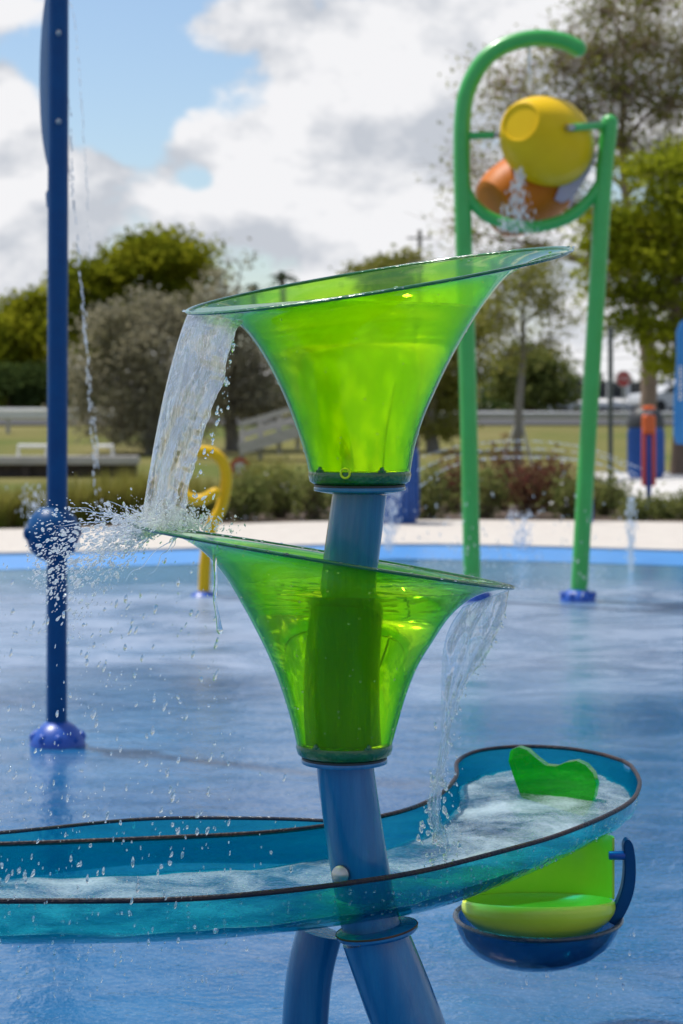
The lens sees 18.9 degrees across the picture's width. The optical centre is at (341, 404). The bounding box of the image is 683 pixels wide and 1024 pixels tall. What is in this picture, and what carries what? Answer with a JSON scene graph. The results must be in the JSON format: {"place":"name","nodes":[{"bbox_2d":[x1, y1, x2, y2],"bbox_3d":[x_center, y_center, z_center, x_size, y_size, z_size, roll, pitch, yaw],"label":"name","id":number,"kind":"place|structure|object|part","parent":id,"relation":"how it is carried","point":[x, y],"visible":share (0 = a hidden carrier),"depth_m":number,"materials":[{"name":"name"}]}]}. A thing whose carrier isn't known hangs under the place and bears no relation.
{"place":"outdoors","nodes":[
{"label":"outdoors","id":0,"kind":"place"},
{"bbox_2d":[69,2,90,256],"bbox_3d":[-1.189,-1.247,9.240,0.121,1.166,0.007,0,0,0],"label":"water jet","id":1,"kind":"object","parent":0,"point":[82,120],"visible":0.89,"depth_m":9.24},
{"bbox_2d":[0,557,306,998],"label":"falling drops","id":2,"kind":"object","parent":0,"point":[92,716],"visible":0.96,"depth_m":3.69,"materials":[{"name":"liquid"}]},
{"bbox_2d":[0,406,672,569],"bbox_3d":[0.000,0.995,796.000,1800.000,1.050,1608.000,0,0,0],"label":"lawn","id":3,"kind":"structure","parent":0,"point":[37,434],"depth_m":57.33,"materials":[{"name":"green plant"}]},
{"bbox_2d":[0,359,46,407],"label":"dark shrub","id":4,"kind":"object","parent":3,"relation":"on","point":[17,393],"visible":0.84,"depth_m":79.15,"materials":[{"name":"green plant"}]},
{"bbox_2d":[0,284,80,407],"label":"broadleaf tree","id":5,"kind":"object","parent":3,"relation":"on","point":[23,334],"visible":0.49,"depth_m":90.49,"materials":[{"name":"green plant"}]},
{"bbox_2d":[5,359,84,407],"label":"dark shrub","id":6,"kind":"object","parent":3,"relation":"on","point":[39,402],"visible":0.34,"depth_m":79.32,"materials":[{"name":"green plant"}]},
{"bbox_2d":[0,408,138,432],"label":"guard rail","id":7,"kind":"object","parent":3,"relation":"on","point":[7,414],"visible":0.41,"depth_m":65.94,"materials":[{"name":"silver metal"}]},
{"bbox_2d":[0,456,139,477],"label":"bench","id":8,"kind":"object","parent":3,"relation":"on","point":[25,466],"visible":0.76,"depth_m":42.74,"materials":[{"name":"grey wood"}]},
{"bbox_2d":[17,444,46,455],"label":"ladder rail","id":9,"kind":"object","parent":8,"relation":"attached to","point":[31,446],"visible":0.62,"depth_m":43.27,"materials":[{"name":"white metal"}]},
{"bbox_2d":[95,444,113,455],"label":"ladder rail","id":10,"kind":"object","parent":8,"relation":"attached to","point":[107,445],"visible":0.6,"depth_m":43.27,"materials":[{"name":"white metal"}]},
{"bbox_2d":[30,221,234,397],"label":"broadleaf tree","id":11,"kind":"object","parent":3,"relation":"on","point":[167,261],"visible":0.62,"depth_m":86.93,"materials":[{"name":"green plant"}]},
{"bbox_2d":[42,281,234,454],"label":"grey tree","id":12,"kind":"object","parent":3,"relation":"on","point":[142,410],"visible":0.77,"depth_m":54.63,"materials":[{"name":"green plant"}]},
{"bbox_2d":[178,231,290,450],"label":"grey tree","id":13,"kind":"object","parent":3,"relation":"on","point":[245,365],"visible":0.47,"depth_m":56.68,"materials":[{"name":"green plant"}]},
{"bbox_2d":[230,457,248,477],"bbox_3d":[-1.486,1.134,30.011,0.320,0.733,0.058,0,0,0],"label":"round sign","id":14,"kind":"object","parent":3,"relation":"on","point":[242,461],"visible":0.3,"depth_m":29.99,"materials":[{"name":"brown metal"}]},
{"bbox_2d":[241,283,265,394],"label":"palm tree","id":15,"kind":"object","parent":3,"relation":"on","point":[255,287],"visible":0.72,"depth_m":93.90,"materials":[{"name":"green plant"}]},
{"bbox_2d":[237,407,299,459],"bbox_3d":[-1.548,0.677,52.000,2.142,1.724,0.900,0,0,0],"label":"bench","id":16,"kind":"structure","parent":3,"relation":"on","point":[260,442],"depth_m":51.94,"materials":[{"name":"grey wood"}]},
{"bbox_2d":[266,271,299,397],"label":"palm tree","id":17,"kind":"object","parent":3,"relation":"on","point":[281,277],"visible":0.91,"depth_m":89.87,"materials":[{"name":"green plant"}]},
{"bbox_2d":[0,360,674,410],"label":"treeline","id":18,"kind":"object","parent":3,"relation":"on","point":[492,405],"visible":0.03,"depth_m":156.74,"materials":[{"name":"green plant"}]},
{"bbox_2d":[329,243,434,301],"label":"broadleaf tree","id":19,"kind":"object","parent":3,"relation":"on","point":[392,277],"visible":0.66,"depth_m":99.38,"materials":[{"name":"green plant"}]},
{"bbox_2d":[407,230,431,301],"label":"utility pole","id":20,"kind":"object","parent":3,"relation":"on","point":[419,238],"visible":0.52,"depth_m":129.88,"materials":[{"name":"wood"}]},
{"bbox_2d":[418,292,520,452],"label":"grey tree","id":21,"kind":"object","parent":3,"relation":"on","point":[434,425],"visible":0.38,"depth_m":55.83,"materials":[{"name":"green plant"}]},
{"bbox_2d":[420,456,626,486],"bbox_3d":[1.684,0.617,19.000,1.919,0.283,0.015,0,0,0],"label":"water jet","id":22,"kind":"object","parent":3,"relation":"on","point":[530,457],"visible":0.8,"depth_m":19.00},
{"bbox_2d":[418,448,635,474],"bbox_3d":[1.767,0.539,19.500,2.082,0.256,0.015,0,0,0],"label":"water jet","id":23,"kind":"object","parent":3,"relation":"on","point":[530,448],"visible":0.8,"depth_m":19.50},
{"bbox_2d":[476,334,583,411],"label":"round tree","id":24,"kind":"object","parent":3,"relation":"on","point":[547,383],"visible":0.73,"depth_m":91.02,"materials":[{"name":"green plant"}]},
{"bbox_2d":[474,244,586,476],"bbox_3d":[3.300,-0.659,37.997,2.223,4.720,2.348,0,0,-38],"label":"young tree","id":25,"kind":"object","parent":3,"relation":"on","point":[527,287],"visible":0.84,"depth_m":37.92,"materials":[{"name":"green plant"}]},
{"bbox_2d":[423,440,640,468],"bbox_3d":[1.861,0.485,20.000,2.139,0.282,0.012,0,0,0],"label":"water jet","id":26,"kind":"object","parent":3,"relation":"on","point":[542,441],"visible":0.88,"depth_m":20.00},
{"bbox_2d":[406,0,682,407],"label":"shade tree","id":27,"kind":"object","parent":3,"relation":"on","point":[637,47],"visible":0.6,"depth_m":42.74,"materials":[{"name":"green plant"}]},
{"bbox_2d":[438,412,672,424],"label":"guard rail","id":28,"kind":"object","parent":3,"relation":"on","point":[554,414],"visible":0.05,"depth_m":67.94,"materials":[{"name":"grey metal"}]},
{"bbox_2d":[537,381,673,411],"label":"pavilion","id":29,"kind":"structure","parent":3,"relation":"on","point":[632,388],"depth_m":115.30,"materials":[{"name":"grey"}]},
{"bbox_2d":[608,328,612,480],"bbox_3d":[4.729,0.071,36.000,0.090,2.858,0.090,0,0,0],"label":"slim pole","id":30,"kind":"object","parent":3,"relation":"on","point":[610,391],"visible":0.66,"depth_m":35.96,"materials":[{"name":"metal"}]},
{"bbox_2d":[559,124,682,474],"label":"broadleaf tree","id":31,"kind":"object","parent":3,"relation":"on","point":[649,242],"visible":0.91,"depth_m":39.62,"materials":[{"name":"green plant"}]},
{"bbox_2d":[615,370,631,426],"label":"stop sign","id":32,"kind":"object","parent":3,"relation":"on","point":[623,378],"visible":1,"depth_m":70.00,"materials":[{"name":"red metal"}]},
{"bbox_2d":[0,410,673,424],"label":"road","id":33,"kind":"structure","parent":0,"point":[541,421],"depth_m":74.05,"materials":[{"name":"grey asphalt"}]},
{"bbox_2d":[627,385,674,411],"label":"parked car","id":34,"kind":"object","parent":33,"relation":"on","point":[665,395],"visible":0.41,"depth_m":103.88,"materials":[{"name":"silver metal"}]},
{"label":"window","id":35,"kind":"part","parent":34,"relation":"part of","materials":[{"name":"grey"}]},
{"bbox_2d":[0,560,682,1023],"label":"pool floor","id":36,"kind":"structure","parent":0,"point":[604,672],"depth_m":8.40,"materials":[{"name":"blue paint"}]},
{"bbox_2d":[6,483,45,558],"bbox_3d":[-2.113,0.796,13.983,0.260,0.526,0.282,0,0,-33],"label":"ground fountain","id":37,"kind":"object","parent":36,"relation":"on","point":[38,486],"visible":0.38,"depth_m":13.98,"materials":[{"name":"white liquid"}]},
{"bbox_2d":[23,0,85,748],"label":"spray post","id":38,"kind":"object","parent":36,"relation":"on","point":[54,63],"visible":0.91,"depth_m":9.00,"materials":[{"name":"blue metal"}]},
{"bbox_2d":[68,98,96,505],"bbox_3d":[-1.164,-0.596,9.040,0.169,2.088,0.009,0,0,0],"label":"water jet","id":39,"kind":"object","parent":38,"relation":"attached to","point":[84,332],"visible":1,"depth_m":9.04},
{"bbox_2d":[68,158,102,514],"bbox_3d":[-1.153,-0.379,9.040,0.198,1.740,0.009,0,0,0],"label":"water jet","id":40,"kind":"object","parent":38,"relation":"attached to","point":[86,327],"visible":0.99,"depth_m":9.04},
{"bbox_2d":[187,446,231,596],"bbox_3d":[-1.090,0.944,16.056,0.389,1.249,0.334,0,0,25],"label":"curl post","id":41,"kind":"object","parent":36,"relation":"on","point":[220,459],"visible":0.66,"depth_m":16.06,"materials":[{"name":"yellow paint"}]},
{"bbox_2d":[0,246,641,1023],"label":"funnel stand","id":42,"kind":"object","parent":36,"relation":"on","point":[388,970],"visible":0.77,"depth_m":3.82,"materials":[{"name":"green plastic"}]},
{"bbox_2d":[56,501,191,579],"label":"splash tongues","id":43,"kind":"object","parent":42,"relation":"on","point":[172,528],"visible":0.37,"depth_m":3.83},
{"bbox_2d":[26,488,245,648],"bbox_3d":[-0.388,0.288,3.829,0.430,0.329,0.588,0,0,0],"label":"splash spray","id":44,"kind":"object","parent":42,"relation":"attached to","point":[154,523],"visible":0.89,"depth_m":3.77,"materials":[{"name":"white liquid"}]},
{"bbox_2d":[142,315,242,525],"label":"falling water","id":45,"kind":"structure","parent":42,"relation":"attached to","point":[195,380],"depth_m":3.79,"materials":[{"name":"clear liquid"}]},
{"bbox_2d":[213,555,222,633],"bbox_3d":[-0.226,0.336,3.730,0.020,0.164,0.013,0,0,0],"label":"dribble","id":46,"kind":"object","parent":42,"relation":"hanging from","point":[219,629],"visible":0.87,"depth_m":3.73,"materials":[{"name":"clear liquid"}]},
{"bbox_2d":[3,770,623,927],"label":"trough water","id":47,"kind":"structure","parent":42,"relation":"in","point":[506,806],"depth_m":4.44,"materials":[{"name":"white liquid"}]},
{"bbox_2d":[130,523,514,587],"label":"water beads","id":48,"kind":"object","parent":42,"relation":"on","point":[339,562],"visible":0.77,"depth_m":3.69},
{"bbox_2d":[7,793,639,936],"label":"water beads","id":49,"kind":"object","parent":42,"relation":"attached to","point":[271,923],"visible":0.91,"depth_m":3.75},
{"bbox_2d":[195,299,470,470],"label":"funnel water","id":50,"kind":"structure","parent":42,"relation":"in","point":[332,405],"depth_m":3.72,"materials":[{"name":"green liquid"}]},
{"bbox_2d":[188,541,478,738],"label":"water beads","id":51,"kind":"object","parent":42,"relation":"attached to","point":[302,691],"visible":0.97,"depth_m":3.73},
{"bbox_2d":[243,577,497,748],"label":"funnel water","id":52,"kind":"structure","parent":42,"relation":"in","point":[381,640],"depth_m":3.73,"materials":[{"name":"green liquid"}]},
{"bbox_2d":[255,281,486,458],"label":"water beads","id":53,"kind":"object","parent":42,"relation":"attached to","point":[403,363],"visible":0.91,"depth_m":3.70},
{"bbox_2d":[182,246,574,312],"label":"water beads","id":54,"kind":"object","parent":42,"relation":"attached to","point":[381,290],"visible":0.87,"depth_m":3.75},
{"bbox_2d":[192,332,634,997],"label":"stream drops","id":55,"kind":"object","parent":42,"relation":"attached to","point":[432,778],"visible":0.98,"depth_m":3.88,"materials":[{"name":"liquid"}]},
{"bbox_2d":[453,835,635,971],"bbox_3d":[0.439,1.076,4.450,0.395,0.274,0.371,0,0,0],"label":"tipping bucket","id":56,"kind":"object","parent":42,"relation":"attached to","point":[565,899],"visible":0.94,"depth_m":4.42,"materials":[{"name":"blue plastic"}]},
{"bbox_2d":[402,166,619,596],"bbox_3d":[1.252,-0.129,15.711,1.676,3.365,2.235,0,0,0],"label":"bucket spray","id":57,"kind":"object","parent":36,"relation":"on","point":[521,178],"visible":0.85,"depth_m":15.44,"materials":[{"name":"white liquid"}]},
{"bbox_2d":[453,29,617,601],"bbox_3d":[1.488,-0.654,15.582,1.264,4.450,0.519,0,0,0],"label":"bucket frame","id":58,"kind":"object","parent":36,"relation":"on","point":[597,195],"visible":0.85,"depth_m":15.64,"materials":[{"name":"green paint"}]},
{"bbox_2d":[526,47,532,93],"bbox_3d":[1.443,-2.587,15.700,0.052,0.405,0.022,0,0,0],"label":"water jet","id":59,"kind":"object","parent":58,"relation":"attached to","point":[529,58],"visible":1,"depth_m":15.70},
{"bbox_2d":[476,152,596,236],"bbox_3d":[1.495,-1.675,16.057,0.876,0.722,0.653,0,0,-9],"label":"dump bucket","id":60,"kind":"object","parent":58,"relation":"attached to","point":[494,184],"visible":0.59,"depth_m":15.80,"materials":[{"name":"orange plastic"}]},
{"bbox_2d":[499,95,594,186],"bbox_3d":[1.525,-2.025,15.646,0.678,0.688,0.775,0,0,30],"label":"dump bucket","id":61,"kind":"object","parent":58,"relation":"attached to","point":[540,145],"visible":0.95,"depth_m":15.41,"materials":[{"name":"yellow plastic"}]},
{"bbox_2d":[619,495,637,571],"bbox_3d":[2.622,1.233,18.508,0.177,0.844,0.279,0,0,32],"label":"ground fountain","id":62,"kind":"object","parent":36,"relation":"on","point":[631,539],"visible":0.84,"depth_m":18.49,"materials":[{"name":"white liquid"}]},
{"bbox_2d":[0,520,682,554],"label":"walkway","id":63,"kind":"structure","parent":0,"point":[660,536],"depth_m":23.06,"materials":[{"name":"concrete"}]},
{"bbox_2d":[384,437,419,523],"bbox_3d":[0.628,0.823,25.600,0.693,1.380,0.693,0,0,0],"label":"post","id":64,"kind":"object","parent":63,"relation":"on","point":[409,502],"visible":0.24,"depth_m":25.35,"materials":[{"name":"blue plastic"}]},
{"bbox_2d":[0,546,682,569],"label":"pool border","id":65,"kind":"object","parent":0,"point":[418,552],"visible":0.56,"depth_m":20.22,"materials":[{"name":"concrete"}]},
{"bbox_2d":[383,490,405,552],"bbox_3d":[0.462,1.097,20.012,0.338,0.718,0.280,0,0,0],"label":"ground fountain","id":66,"kind":"object","parent":65,"relation":"on","point":[394,512],"visible":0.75,"depth_m":19.99,"materials":[{"name":"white liquid"}]},
{"bbox_2d":[501,508,543,550],"bbox_3d":[1.850,1.281,21.014,0.438,0.449,0.294,0,0,0],"label":"ground fountain","id":67,"kind":"object","parent":65,"relation":"on","point":[521,544],"visible":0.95,"depth_m":20.99,"materials":[{"name":"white liquid"}]},
{"bbox_2d":[0,505,682,528],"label":"planting bed soil","id":68,"kind":"structure","parent":0,"point":[452,516],"depth_m":26.87,"materials":[{"name":"brown soil"}]},
{"bbox_2d":[0,481,37,527],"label":"grass tuft","id":69,"kind":"object","parent":68,"relation":"on","point":[5,518],"visible":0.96,"depth_m":24.80,"materials":[{"name":"green plant"}]},
{"bbox_2d":[2,485,45,526],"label":"grass tuft","id":70,"kind":"object","parent":68,"relation":"on","point":[19,520],"visible":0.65,"depth_m":25.03,"materials":[{"name":"green plant"}]},
{"bbox_2d":[17,479,87,514],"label":"grass tuft","id":71,"kind":"object","parent":68,"relation":"on","point":[41,498],"visible":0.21,"depth_m":25.22,"materials":[{"name":"green plant"}]},
{"bbox_2d":[67,472,120,524],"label":"grass tuft","id":72,"kind":"object","parent":68,"relation":"on","point":[77,499],"visible":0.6,"depth_m":25.44,"materials":[{"name":"green plant"}]},
{"bbox_2d":[67,467,134,523],"bbox_3d":[-2.950,1.120,25.866,1.357,0.760,1.602,0,0,0],"label":"grass tuft","id":73,"kind":"object","parent":68,"relation":"on","point":[105,497],"visible":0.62,"depth_m":25.63,"materials":[{"name":"green plant"}]},
{"bbox_2d":[84,460,149,522],"bbox_3d":[-2.760,1.089,26.037,1.454,0.823,1.390,0,0,-44],"label":"grass tuft","id":74,"kind":"object","parent":68,"relation":"on","point":[129,500],"visible":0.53,"depth_m":25.82,"materials":[{"name":"green plant"}]},
{"bbox_2d":[120,466,189,511],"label":"grass tuft","id":75,"kind":"object","parent":68,"relation":"on","point":[144,490],"visible":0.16,"depth_m":26.00,"materials":[{"name":"green plant"}]},
{"bbox_2d":[186,471,212,519],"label":"grass tuft","id":76,"kind":"object","parent":68,"relation":"on","point":[195,487],"visible":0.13,"depth_m":26.46,"materials":[{"name":"green plant"}]},
{"bbox_2d":[191,475,241,519],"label":"grass tuft","id":77,"kind":"object","parent":68,"relation":"on","point":[211,506],"visible":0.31,"depth_m":26.43,"materials":[{"name":"green plant"}]},
{"bbox_2d":[213,464,273,521],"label":"shrub","id":78,"kind":"object","parent":68,"relation":"on","point":[241,505],"visible":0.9,"depth_m":26.32,"materials":[{"name":"green plant"}]},
{"bbox_2d":[214,450,288,511],"bbox_3d":[-1.438,1.048,28.620,1.947,0.905,1.632,0,0,0],"label":"grass tuft","id":79,"kind":"object","parent":68,"relation":"on","point":[252,466],"visible":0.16,"depth_m":28.42,"materials":[{"name":"green plant"}]},
{"bbox_2d":[236,453,305,519],"bbox_3d":[-0.810,1.070,26.997,0.941,1.092,1.042,0,0,36],"label":"shrub","id":80,"kind":"object","parent":68,"relation":"on","point":[278,506],"visible":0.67,"depth_m":26.95,"materials":[{"name":"green plant"}]},
{"bbox_2d":[256,450,307,509],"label":"grass tuft","id":81,"kind":"object","parent":68,"relation":"on","point":[278,461],"visible":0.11,"depth_m":28.90,"materials":[{"name":"green plant"}]},
{"bbox_2d":[282,456,331,520],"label":"shrub","id":82,"kind":"object","parent":68,"relation":"on","point":[311,502],"visible":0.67,"depth_m":26.55,"materials":[{"name":"green plant"}]},
{"bbox_2d":[418,459,461,519],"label":"shrub","id":83,"kind":"object","parent":68,"relation":"on","point":[432,498],"visible":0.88,"depth_m":26.71,"materials":[{"name":"green plant"}]},
{"bbox_2d":[425,447,481,511],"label":"shrub","id":84,"kind":"object","parent":68,"relation":"on","point":[453,485],"visible":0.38,"depth_m":28.34,"materials":[{"name":"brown plant"}]},
{"bbox_2d":[449,451,523,518],"bbox_3d":[1.921,1.112,27.006,1.014,1.012,0.817,0,0,0],"label":"shrub","id":85,"kind":"object","parent":68,"relation":"on","point":[486,498],"visible":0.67,"depth_m":26.94,"materials":[{"name":"green plant"}]},
{"bbox_2d":[478,432,534,510],"bbox_3d":[2.269,1.007,28.951,0.977,1.249,0.795,0,0,38],"label":"shrub","id":86,"kind":"object","parent":68,"relation":"on","point":[501,462],"visible":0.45,"depth_m":28.92,"materials":[{"name":"brown plant"}]},
{"bbox_2d":[495,450,559,516],"bbox_3d":[2.424,1.117,27.191,0.967,1.050,0.771,0,0,0],"label":"shrub","id":87,"kind":"object","parent":68,"relation":"on","point":[531,480],"visible":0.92,"depth_m":27.11,"materials":[{"name":"brown plant"}]},
{"bbox_2d":[522,443,575,511],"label":"shrub","id":88,"kind":"object","parent":68,"relation":"on","point":[552,460],"visible":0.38,"depth_m":28.53,"materials":[{"name":"brown plant"}]},
{"bbox_2d":[533,463,602,518],"bbox_3d":[2.970,1.181,27.033,0.922,0.924,0.818,0,0,0],"label":"shrub","id":89,"kind":"object","parent":68,"relation":"on","point":[566,501],"visible":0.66,"depth_m":26.93,"materials":[{"name":"green plant"}]},
{"bbox_2d":[574,463,634,516],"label":"shrub","id":90,"kind":"object","parent":68,"relation":"on","point":[609,496],"visible":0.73,"depth_m":27.53,"materials":[{"name":"green plant"}]},
{"bbox_2d":[609,482,660,520],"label":"shrub","id":91,"kind":"object","parent":68,"relation":"on","point":[640,506],"visible":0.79,"depth_m":26.51,"materials":[{"name":"green plant"}]},
{"bbox_2d":[642,406,655,508],"bbox_3d":[4.320,0.740,28.800,0.200,1.453,0.196,0,0,0],"label":"nozzle post","id":92,"kind":"object","parent":68,"relation":"on","point":[648,449],"visible":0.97,"depth_m":28.77,"materials":[{"name":"orange paint"}]},
{"bbox_2d":[635,482,682,519],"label":"shrub","id":93,"kind":"object","parent":68,"relation":"on","point":[661,506],"visible":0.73,"depth_m":26.72,"materials":[{"name":"green plant"}]},
{"bbox_2d":[656,489,682,519],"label":"shrub","id":94,"kind":"object","parent":68,"relation":"on","point":[678,505],"visible":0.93,"depth_m":26.55,"materials":[{"name":"green plant"}]},
{"bbox_2d":[0,0,682,405],"label":"sky","id":95,"kind":"structure","parent":0,"point":[295,128],"materials":[{"name":"white"}]},
{"bbox_2d":[594,472,682,507],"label":"concrete pad","id":96,"kind":"object","parent":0,"point":[673,483],"visible":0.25,"depth_m":35.33,"materials":[{"name":"white concrete"}]},
{"bbox_2d":[627,406,664,478],"bbox_3d":[5.648,0.709,38.000,0.693,1.380,0.693,0,0,0],"label":"trash can","id":97,"kind":"object","parent":96,"relation":"on","point":[634,441],"visible":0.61,"depth_m":37.76,"materials":[{"name":"blue plastic"}]},
{"bbox_2d":[673,321,682,444],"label":"totem sign","id":98,"kind":"object","parent":96,"relation":"on","point":[678,416],"visible":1,"depth_m":33.00,"materials":[{"name":"blue"}]}
]}

